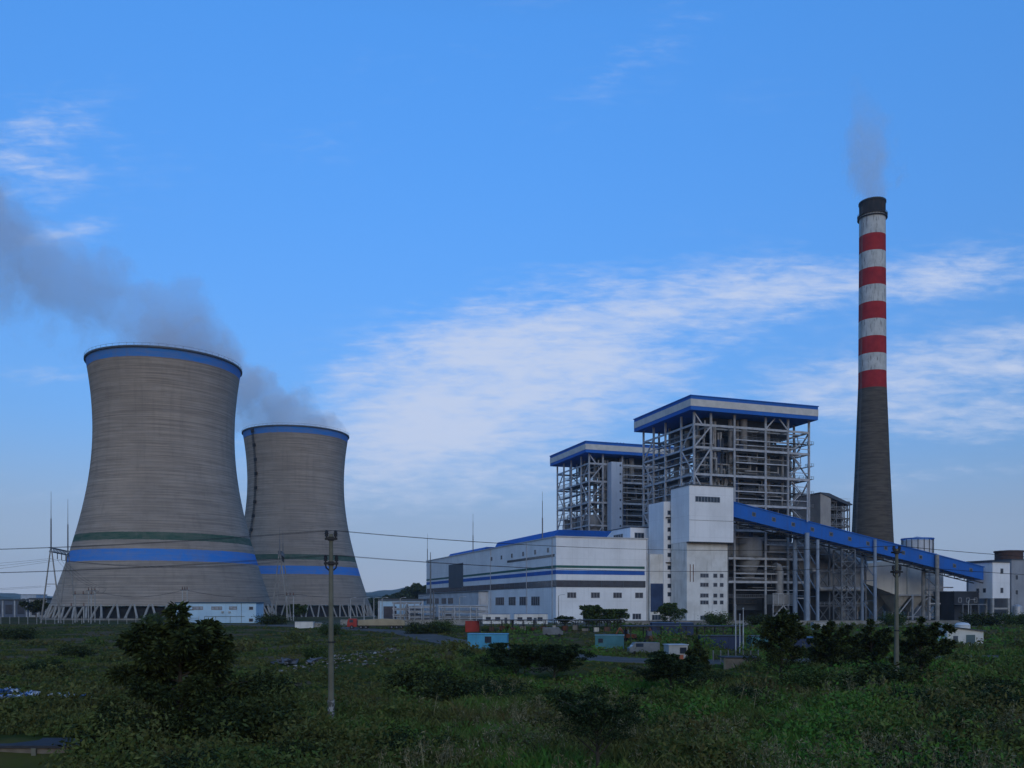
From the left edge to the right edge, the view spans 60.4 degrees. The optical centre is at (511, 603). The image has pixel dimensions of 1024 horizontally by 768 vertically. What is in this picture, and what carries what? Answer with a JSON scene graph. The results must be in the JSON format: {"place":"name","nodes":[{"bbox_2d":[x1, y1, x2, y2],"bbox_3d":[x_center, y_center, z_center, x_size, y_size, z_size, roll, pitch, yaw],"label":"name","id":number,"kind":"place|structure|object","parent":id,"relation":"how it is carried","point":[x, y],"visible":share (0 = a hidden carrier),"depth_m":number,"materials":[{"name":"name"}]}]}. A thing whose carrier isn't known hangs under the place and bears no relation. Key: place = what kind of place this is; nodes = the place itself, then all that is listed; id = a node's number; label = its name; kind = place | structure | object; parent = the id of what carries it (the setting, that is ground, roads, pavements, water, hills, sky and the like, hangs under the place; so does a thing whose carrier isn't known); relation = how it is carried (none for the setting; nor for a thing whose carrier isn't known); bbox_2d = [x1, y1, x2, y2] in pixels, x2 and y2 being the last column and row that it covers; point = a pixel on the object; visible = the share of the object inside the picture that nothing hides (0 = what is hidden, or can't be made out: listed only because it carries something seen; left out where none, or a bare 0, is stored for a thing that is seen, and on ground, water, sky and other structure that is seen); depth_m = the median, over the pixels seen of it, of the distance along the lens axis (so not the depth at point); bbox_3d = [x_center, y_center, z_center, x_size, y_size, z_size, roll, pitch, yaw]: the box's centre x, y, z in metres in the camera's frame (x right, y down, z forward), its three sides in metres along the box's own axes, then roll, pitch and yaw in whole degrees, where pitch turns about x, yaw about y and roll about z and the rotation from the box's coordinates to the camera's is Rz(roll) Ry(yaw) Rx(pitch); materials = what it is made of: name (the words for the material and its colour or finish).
{"place":"outdoors","nodes":[
{"label":"outdoors","id":0,"kind":"place"},
{"bbox_2d":[0,585,423,597],"bbox_3d":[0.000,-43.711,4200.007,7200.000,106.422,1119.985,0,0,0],"label":"hills","id":1,"kind":"structure","parent":0,"point":[372,594],"depth_m":4090.77,"materials":[{"name":"green plant"}]},
{"bbox_2d":[0,606,1023,767],"bbox_3d":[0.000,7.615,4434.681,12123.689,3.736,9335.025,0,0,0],"label":"ground","id":2,"kind":"structure","parent":0,"point":[16,760],"depth_m":151.81,"materials":[{"name":"green plant"}]},
{"bbox_2d":[0,599,28,616],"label":"warehouse","id":3,"kind":"structure","parent":2,"relation":"on","point":[10,608],"depth_m":469.92,"materials":[{"name":"white metal"}]},
{"bbox_2d":[0,624,40,639],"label":"shrub","id":4,"kind":"object","parent":2,"relation":"on","point":[20,634],"visible":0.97,"depth_m":178.71,"materials":[{"name":"green plant"}]},
{"bbox_2d":[0,687,40,698],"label":"litter","id":5,"kind":"object","parent":2,"relation":"on","point":[4,690],"visible":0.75,"depth_m":66.20,"materials":[{"name":"plastic"}]},
{"bbox_2d":[18,599,49,618],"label":"leafy tree","id":6,"kind":"object","parent":2,"relation":"on","point":[36,605],"visible":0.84,"depth_m":378.31,"materials":[{"name":"green plant"}]},
{"bbox_2d":[0,738,81,755],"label":"retaining wall","id":7,"kind":"structure","parent":2,"relation":"on","point":[40,746],"depth_m":46.00,"materials":[{"name":"concrete"}]},
{"bbox_2d":[19,657,75,672],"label":"shrub","id":8,"kind":"object","parent":2,"relation":"on","point":[37,665],"visible":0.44,"depth_m":91.65,"materials":[{"name":"green plant"}]},
{"bbox_2d":[40,519,77,622],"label":"switchyard gantry","id":9,"kind":"object","parent":2,"relation":"on","point":[67,551],"visible":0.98,"depth_m":294.99,"materials":[{"name":"metal"}]},
{"bbox_2d":[52,644,99,656],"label":"shrub","id":10,"kind":"object","parent":2,"relation":"on","point":[80,651],"visible":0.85,"depth_m":119.18,"materials":[{"name":"green plant"}]},
{"bbox_2d":[58,713,201,766],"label":"shrub","id":11,"kind":"object","parent":2,"relation":"on","point":[80,733],"visible":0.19,"depth_m":44.13,"materials":[{"name":"green plant"}]},
{"bbox_2d":[39,342,276,619],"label":"cooling tower","id":12,"kind":"structure","parent":2,"relation":"on","point":[162,465],"depth_m":362.98,"materials":[{"name":"concrete"}]},
{"bbox_2d":[88,601,276,739],"bbox_3d":[-17.422,3.736,47.174,9.514,7.832,10.784,0,0,-20],"label":"broadleaf tree","id":13,"kind":"object","parent":2,"relation":"on","point":[199,654],"visible":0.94,"depth_m":45.91,"materials":[{"name":"green plant"}]},
{"bbox_2d":[143,739,260,767],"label":"shrub","id":14,"kind":"object","parent":2,"relation":"on","point":[183,759],"visible":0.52,"depth_m":36.23,"materials":[{"name":"green plant"}]},
{"bbox_2d":[175,602,263,622],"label":"service building","id":15,"kind":"structure","parent":2,"relation":"on","point":[232,612],"depth_m":296.00,"materials":[{"name":"grey metal"}]},
{"bbox_2d":[177,689,310,745],"bbox_3d":[-14.091,6.068,46.239,6.692,3.164,6.794,0,0,-22],"label":"shrub","id":16,"kind":"object","parent":2,"relation":"on","point":[256,719],"visible":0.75,"depth_m":44.83,"materials":[{"name":"green plant"}]},
{"bbox_2d":[205,738,295,767],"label":"shrub","id":17,"kind":"object","parent":2,"relation":"on","point":[261,753],"visible":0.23,"depth_m":36.91,"materials":[{"name":"green plant"}]},
{"bbox_2d":[232,670,305,698],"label":"shrub","id":18,"kind":"object","parent":2,"relation":"on","point":[280,681],"visible":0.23,"depth_m":69.36,"materials":[{"name":"green plant"}]},
{"bbox_2d":[251,612,293,624],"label":"shrub","id":19,"kind":"object","parent":2,"relation":"on","point":[267,619],"visible":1,"depth_m":268.66,"materials":[{"name":"green plant"}]},
{"bbox_2d":[271,529,291,619],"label":"switchyard gantry","id":20,"kind":"object","parent":2,"relation":"on","point":[281,554],"visible":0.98,"depth_m":320.38,"materials":[{"name":"metal"}]},
{"bbox_2d":[284,604,307,619],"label":"leafy tree","id":21,"kind":"object","parent":2,"relation":"on","point":[300,610],"visible":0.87,"depth_m":343.93,"materials":[{"name":"green plant"}]},
{"bbox_2d":[257,735,335,766],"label":"shrub","id":22,"kind":"object","parent":2,"relation":"on","point":[304,749],"visible":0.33,"depth_m":40.75,"materials":[{"name":"green plant"}]},
{"bbox_2d":[242,423,375,616],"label":"cooling tower","id":23,"kind":"structure","parent":2,"relation":"on","point":[295,478],"depth_m":523.25,"materials":[{"name":"concrete"}]},
{"bbox_2d":[298,645,327,658],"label":"shrub","id":24,"kind":"object","parent":2,"relation":"on","point":[318,652],"visible":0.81,"depth_m":119.24,"materials":[{"name":"green plant"}]},
{"bbox_2d":[323,530,338,718],"bbox_3d":[-11.350,1.708,55.200,0.965,12.616,0.460,0,0,-20],"label":"power pole","id":25,"kind":"object","parent":2,"relation":"on","point":[331,641],"visible":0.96,"depth_m":55.07,"materials":[{"name":"concrete"}]},
{"bbox_2d":[0,530,1023,556],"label":"overhead wire","id":26,"kind":"object","parent":25,"relation":"attached to","point":[475,541],"visible":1,"depth_m":58.05,"materials":[{"name":"black metal"}]},
{"bbox_2d":[0,555,1023,574],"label":"overhead wire","id":27,"kind":"object","parent":25,"relation":"attached to","point":[501,566],"visible":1,"depth_m":59.32,"materials":[{"name":"black metal"}]},
{"bbox_2d":[316,621,346,634],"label":"shrub","id":28,"kind":"object","parent":2,"relation":"on","point":[324,628],"visible":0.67,"depth_m":199.18,"materials":[{"name":"green plant"}]},
{"bbox_2d":[281,654,397,671],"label":"litter","id":29,"kind":"object","parent":2,"relation":"on","point":[360,657],"visible":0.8,"depth_m":99.22,"materials":[{"name":"plastic"}]},
{"bbox_2d":[347,618,404,628],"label":"truck","id":30,"kind":"object","parent":2,"relation":"on","point":[367,623],"visible":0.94,"depth_m":231.34,"materials":[{"name":"red paint"}]},
{"bbox_2d":[378,599,426,619],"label":"warehouse","id":31,"kind":"structure","parent":2,"relation":"on","point":[387,608],"depth_m":329.92,"materials":[{"name":"white metal"}]},
{"bbox_2d":[340,620,472,624],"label":"boundary wall","id":32,"kind":"structure","parent":2,"relation":"on","point":[460,622],"depth_m":268.00,"materials":[{"name":"concrete"}]},
{"bbox_2d":[392,602,421,619],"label":"pipe rack","id":33,"kind":"object","parent":2,"relation":"on","point":[403,615],"visible":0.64,"depth_m":320.34,"materials":[{"name":"grey metal"}]},
{"bbox_2d":[372,659,457,692],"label":"shrub","id":34,"kind":"object","parent":2,"relation":"on","point":[404,678],"visible":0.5,"depth_m":77.08,"materials":[{"name":"green plant"}]},
{"bbox_2d":[370,724,466,754],"bbox_3d":[-4.644,6.874,43.058,4.945,2.212,5.432,0,0,13],"label":"shrub","id":35,"kind":"object","parent":2,"relation":"on","point":[404,735],"visible":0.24,"depth_m":42.59,"materials":[{"name":"green plant"}]},
{"bbox_2d":[400,620,437,633],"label":"shrub","id":36,"kind":"object","parent":2,"relation":"on","point":[419,628],"visible":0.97,"depth_m":203.56,"materials":[{"name":"green plant"}]},
{"bbox_2d":[408,605,435,619],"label":"pipe rack","id":37,"kind":"object","parent":2,"relation":"on","point":[422,611],"visible":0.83,"depth_m":316.10,"materials":[{"name":"grey metal"}]},
{"bbox_2d":[430,619,458,632],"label":"shrub","id":38,"kind":"object","parent":2,"relation":"on","point":[442,627],"visible":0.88,"depth_m":208.54,"materials":[{"name":"green plant"}]},
{"bbox_2d":[408,672,489,701],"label":"shrub","id":39,"kind":"object","parent":2,"relation":"on","point":[440,687],"visible":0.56,"depth_m":70.79,"materials":[{"name":"green plant"}]},
{"bbox_2d":[438,605,487,622],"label":"pipe rack","id":40,"kind":"object","parent":2,"relation":"on","point":[454,617],"visible":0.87,"depth_m":300.26,"materials":[{"name":"grey metal"}]},
{"bbox_2d":[467,633,508,648],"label":"site cabin","id":41,"kind":"object","parent":2,"relation":"on","point":[480,639],"visible":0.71,"depth_m":145.83,"materials":[{"name":"metal"}]},
{"bbox_2d":[444,669,536,700],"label":"shrub","id":42,"kind":"object","parent":2,"relation":"on","point":[493,687],"visible":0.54,"depth_m":69.89,"materials":[{"name":"green plant"}]},
{"bbox_2d":[483,614,509,623],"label":"site cabin","id":43,"kind":"object","parent":2,"relation":"on","point":[496,616],"visible":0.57,"depth_m":283.13,"materials":[{"name":"white metal"}]},
{"bbox_2d":[478,712,529,748],"bbox_3d":[-0.409,6.809,44.041,3.258,2.810,3.735,0,0,-22],"label":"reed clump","id":44,"kind":"object","parent":2,"relation":"on","point":[501,732],"visible":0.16,"depth_m":44.00,"materials":[{"name":"green plant"}]},
{"bbox_2d":[0,621,1023,767],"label":"weeds","id":45,"kind":"object","parent":2,"relation":"on","point":[340,731],"visible":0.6,"depth_m":53.24,"materials":[{"name":"green plant"}]},
{"bbox_2d":[90,583,933,611],"bbox_3d":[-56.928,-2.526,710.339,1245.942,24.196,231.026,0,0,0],"label":"woods","id":46,"kind":"object","parent":2,"relation":"on","point":[414,590],"visible":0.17,"depth_m":606.96,"materials":[{"name":"green plant"}]},
{"bbox_2d":[456,642,577,675],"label":"shrub","id":47,"kind":"object","parent":2,"relation":"on","point":[516,654],"visible":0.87,"depth_m":84.91,"materials":[{"name":"green plant"}]},
{"bbox_2d":[514,614,547,623],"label":"site cabin","id":48,"kind":"object","parent":2,"relation":"on","point":[530,616],"visible":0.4,"depth_m":279.16,"materials":[{"name":"white metal"}]},
{"bbox_2d":[418,492,648,622],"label":"turbine hall","id":49,"kind":"structure","parent":2,"relation":"on","point":[512,590],"depth_m":311.30,"materials":[{"name":"metal"}]},
{"bbox_2d":[427,580,645,592],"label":"ribbon window","id":50,"kind":"structure","parent":49,"relation":"in","point":[552,583],"depth_m":310.71,"materials":[{"name":"blue glass"}]},
{"bbox_2d":[477,619,621,632],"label":"open shed","id":51,"kind":"structure","parent":2,"relation":"on","point":[548,620],"depth_m":212.82,"materials":[{"name":"black metal"}]},
{"bbox_2d":[521,686,584,707],"bbox_3d":[3.143,7.027,62.233,5.351,2.484,4.423,0,0,19],"label":"shrub","id":52,"kind":"object","parent":2,"relation":"on","point":[550,698],"visible":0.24,"depth_m":61.58,"materials":[{"name":"green plant"}]},
{"bbox_2d":[517,643,596,677],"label":"spreading tree","id":53,"kind":"object","parent":2,"relation":"on","point":[554,655],"visible":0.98,"depth_m":83.15,"materials":[{"name":"green plant"}]},
{"bbox_2d":[535,684,649,767],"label":"silk tree","id":54,"kind":"object","parent":2,"relation":"on","point":[589,708],"visible":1,"depth_m":34.39,"materials":[{"name":"green plant"}]},
{"bbox_2d":[578,604,607,627],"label":"leafy tree","id":55,"kind":"object","parent":2,"relation":"on","point":[591,612],"visible":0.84,"depth_m":234.42,"materials":[{"name":"green plant"}]},
{"bbox_2d":[595,634,624,648],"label":"site cabin","id":56,"kind":"object","parent":2,"relation":"on","point":[607,640],"visible":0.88,"depth_m":151.75,"materials":[{"name":"teal metal"}]},
{"bbox_2d":[600,609,629,628],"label":"leafy tree","id":57,"kind":"object","parent":2,"relation":"on","point":[622,614],"visible":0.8,"depth_m":235.99,"materials":[{"name":"green plant"}]},
{"bbox_2d":[549,441,690,530],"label":"boiler house","id":58,"kind":"structure","parent":2,"relation":"on","point":[614,469],"depth_m":416.09,"materials":[{"name":"grey metal"}]},
{"bbox_2d":[607,501,670,620],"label":"bunker bay","id":59,"kind":"object","parent":2,"relation":"on","point":[657,532],"visible":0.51,"depth_m":312.39,"materials":[{"name":"grey metal"}]},
{"bbox_2d":[627,642,659,654],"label":"parked van","id":60,"kind":"object","parent":2,"relation":"on","point":[650,646],"visible":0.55,"depth_m":137.45,"materials":[{"name":"grey metal"}]},
{"bbox_2d":[653,602,687,621],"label":"leafy tree","id":61,"kind":"object","parent":2,"relation":"on","point":[664,610],"visible":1,"depth_m":260.67,"materials":[{"name":"green plant"}]},
{"bbox_2d":[650,622,693,634],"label":"site cabin","id":62,"kind":"object","parent":2,"relation":"on","point":[658,629],"visible":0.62,"depth_m":204.78,"materials":[{"name":"blue metal"}]},
{"bbox_2d":[663,644,688,658],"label":"kiosk","id":63,"kind":"object","parent":2,"relation":"on","point":[679,649],"visible":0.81,"depth_m":117.17,"materials":[{"name":"white metal"}]},
{"bbox_2d":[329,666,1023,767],"bbox_3d":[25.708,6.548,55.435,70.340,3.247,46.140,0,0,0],"label":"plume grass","id":64,"kind":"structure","parent":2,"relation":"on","point":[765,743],"depth_m":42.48,"materials":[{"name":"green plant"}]},
{"bbox_2d":[621,651,731,690],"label":"spreading tree","id":65,"kind":"object","parent":2,"relation":"on","point":[667,665],"visible":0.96,"depth_m":67.17,"materials":[{"name":"green plant"}]},
{"bbox_2d":[621,625,746,641],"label":"open shed","id":66,"kind":"structure","parent":2,"relation":"on","point":[686,626],"depth_m":165.65,"materials":[{"name":"black metal"}]},
{"bbox_2d":[685,639,714,675],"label":"dark tree","id":67,"kind":"object","parent":2,"relation":"on","point":[697,649],"visible":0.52,"depth_m":83.54,"materials":[{"name":"green plant"}]},
{"bbox_2d":[670,484,733,620],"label":"coal tower","id":68,"kind":"structure","parent":2,"relation":"on","point":[701,519],"depth_m":304.09,"materials":[{"name":"white paint"}]},
{"bbox_2d":[697,610,732,624],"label":"shrub","id":69,"kind":"object","parent":2,"relation":"on","point":[712,618],"visible":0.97,"depth_m":256.47,"materials":[{"name":"green plant"}]},
{"bbox_2d":[698,635,742,650],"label":"site cabin","id":70,"kind":"object","parent":2,"relation":"on","point":[730,641],"visible":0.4,"depth_m":139.81,"materials":[{"name":"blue metal"}]},
{"bbox_2d":[684,739,765,766],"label":"shrub","id":71,"kind":"object","parent":2,"relation":"on","point":[722,747],"visible":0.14,"depth_m":39.40,"materials":[{"name":"green plant"}]},
{"bbox_2d":[633,394,818,620],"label":"boiler house","id":72,"kind":"structure","parent":2,"relation":"on","point":[723,441],"depth_m":331.64,"materials":[{"name":"grey metal"}]},
{"bbox_2d":[718,656,759,669],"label":"retaining wall","id":73,"kind":"structure","parent":2,"relation":"on","point":[728,661],"depth_m":103.00,"materials":[{"name":"concrete"}]},
{"bbox_2d":[707,680,781,700],"bbox_3d":[17.199,6.549,63.940,4.945,2.212,5.432,0,0,-26],"label":"shrub","id":74,"kind":"object","parent":2,"relation":"on","point":[749,691],"visible":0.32,"depth_m":63.27,"materials":[{"name":"green plant"}]},
{"bbox_2d":[744,611,775,625],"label":"shrub","id":75,"kind":"object","parent":2,"relation":"on","point":[755,620],"visible":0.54,"depth_m":254.60,"materials":[{"name":"green plant"}]},
{"bbox_2d":[743,608,813,678],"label":"dark tree","id":76,"kind":"object","parent":2,"relation":"on","point":[790,624],"visible":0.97,"depth_m":75.37,"materials":[{"name":"green plant"}]},
{"bbox_2d":[770,663,852,691],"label":"shrub","id":77,"kind":"object","parent":2,"relation":"on","point":[810,677],"visible":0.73,"depth_m":65.29,"materials":[{"name":"green plant"}]},
{"bbox_2d":[625,621,1002,624],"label":"boundary wall","id":78,"kind":"structure","parent":2,"relation":"on","point":[837,622],"depth_m":268.00,"materials":[{"name":"concrete"}]},
{"bbox_2d":[795,492,852,553],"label":"building","id":79,"kind":"structure","parent":2,"relation":"on","point":[828,509],"depth_m":353.84,"materials":[{"name":"metal"}]},
{"bbox_2d":[783,538,867,620],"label":"duct frame","id":80,"kind":"object","parent":2,"relation":"on","point":[825,584],"visible":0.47,"depth_m":344.06,"materials":[{"name":"metal"}]},
{"bbox_2d":[802,620,863,672],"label":"dark tree","id":81,"kind":"object","parent":2,"relation":"on","point":[828,642],"visible":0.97,"depth_m":87.34,"materials":[{"name":"green plant"}]},
{"bbox_2d":[733,483,983,620],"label":"conveyor gallery","id":82,"kind":"object","parent":2,"relation":"on","point":[808,531],"visible":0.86,"depth_m":325.82,"materials":[{"name":"blue metal"}]},
{"bbox_2d":[843,618,893,666],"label":"dark tree","id":83,"kind":"object","parent":2,"relation":"on","point":[879,641],"visible":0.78,"depth_m":89.42,"materials":[{"name":"green plant"}]},
{"bbox_2d":[851,196,893,616],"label":"chimney","id":84,"kind":"object","parent":2,"relation":"on","point":[872,514],"visible":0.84,"depth_m":434.05,"materials":[{"name":"paint"}]},
{"bbox_2d":[818,657,947,688],"bbox_3d":[27.771,5.615,66.025,7.700,3.586,7.584,0,0,-26],"label":"shrub","id":85,"kind":"object","parent":2,"relation":"on","point":[876,672],"visible":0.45,"depth_m":65.00,"materials":[{"name":"green plant"}]},
{"bbox_2d":[876,611,909,625],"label":"shrub","id":86,"kind":"object","parent":2,"relation":"on","point":[888,620],"visible":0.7,"depth_m":255.90,"materials":[{"name":"green plant"}]},
{"bbox_2d":[890,546,902,672],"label":"power pole","id":87,"kind":"object","parent":2,"relation":"on","point":[897,571],"visible":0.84,"depth_m":69.88,"materials":[{"name":"concrete"}]},
{"bbox_2d":[855,680,944,706],"bbox_3d":[25.570,6.151,57.818,5.925,2.414,5.395,0,0,14],"label":"shrub","id":88,"kind":"object","parent":2,"relation":"on","point":[916,693],"visible":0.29,"depth_m":56.94,"materials":[{"name":"green plant"}]},
{"bbox_2d":[856,559,952,619],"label":"dust precipitator","id":89,"kind":"object","parent":2,"relation":"on","point":[909,589],"visible":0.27,"depth_m":353.16,"materials":[{"name":"grey metal"}]},
{"bbox_2d":[901,536,936,618],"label":"ash silo","id":90,"kind":"object","parent":2,"relation":"on","point":[920,543],"visible":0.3,"depth_m":379.53,"materials":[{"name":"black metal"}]},
{"bbox_2d":[886,616,957,670],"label":"dark tree","id":91,"kind":"object","parent":2,"relation":"on","point":[920,635],"visible":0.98,"depth_m":78.03,"materials":[{"name":"green plant"}]},
{"bbox_2d":[871,745,979,767],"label":"shrub","id":92,"kind":"object","parent":2,"relation":"on","point":[947,761],"visible":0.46,"depth_m":37.76,"materials":[{"name":"green plant"}]},
{"bbox_2d":[925,625,985,645],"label":"white house","id":93,"kind":"structure","parent":2,"relation":"on","point":[966,635],"depth_m":148.74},
{"bbox_2d":[926,702,1012,735],"bbox_3d":[25.094,6.585,48.116,4.054,2.277,4.905,0,0,-30],"label":"shrub","id":94,"kind":"object","parent":2,"relation":"on","point":[967,714],"visible":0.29,"depth_m":47.72,"materials":[{"name":"green plant"}]},
{"bbox_2d":[933,561,1010,619],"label":"transfer house","id":95,"kind":"structure","parent":2,"relation":"on","point":[992,586],"depth_m":347.64,"materials":[{"name":"grey metal"}]},
{"bbox_2d":[959,610,1003,625],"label":"shrub","id":96,"kind":"object","parent":2,"relation":"on","point":[978,619],"visible":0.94,"depth_m":253.32,"materials":[{"name":"green plant"}]},
{"bbox_2d":[947,670,1023,695],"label":"shrub","id":97,"kind":"object","parent":2,"relation":"on","point":[994,682],"visible":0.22,"depth_m":59.44,"materials":[{"name":"green plant"}]},
{"bbox_2d":[964,677,1023,708],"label":"shrub","id":98,"kind":"object","parent":2,"relation":"on","point":[1010,694],"visible":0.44,"depth_m":55.00,"materials":[{"name":"green plant"}]},
{"bbox_2d":[965,550,1023,619],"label":"crusher house","id":99,"kind":"structure","parent":2,"relation":"on","point":[1016,559],"depth_m":353.95,"materials":[{"name":"grey metal"}]},
{"bbox_2d":[994,611,1023,625],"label":"shrub","id":100,"kind":"object","parent":2,"relation":"on","point":[1009,619],"visible":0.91,"depth_m":248.53,"materials":[{"name":"green plant"}]},
{"bbox_2d":[0,0,1023,595],"label":"sky","id":101,"kind":"structure","parent":0,"point":[474,243],"materials":[{"name":"blue"}]},
{"bbox_2d":[249,625,1021,664],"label":"road","id":102,"kind":"structure","parent":0,"point":[432,638],"depth_m":174.53,"materials":[{"name":"grey asphalt"}]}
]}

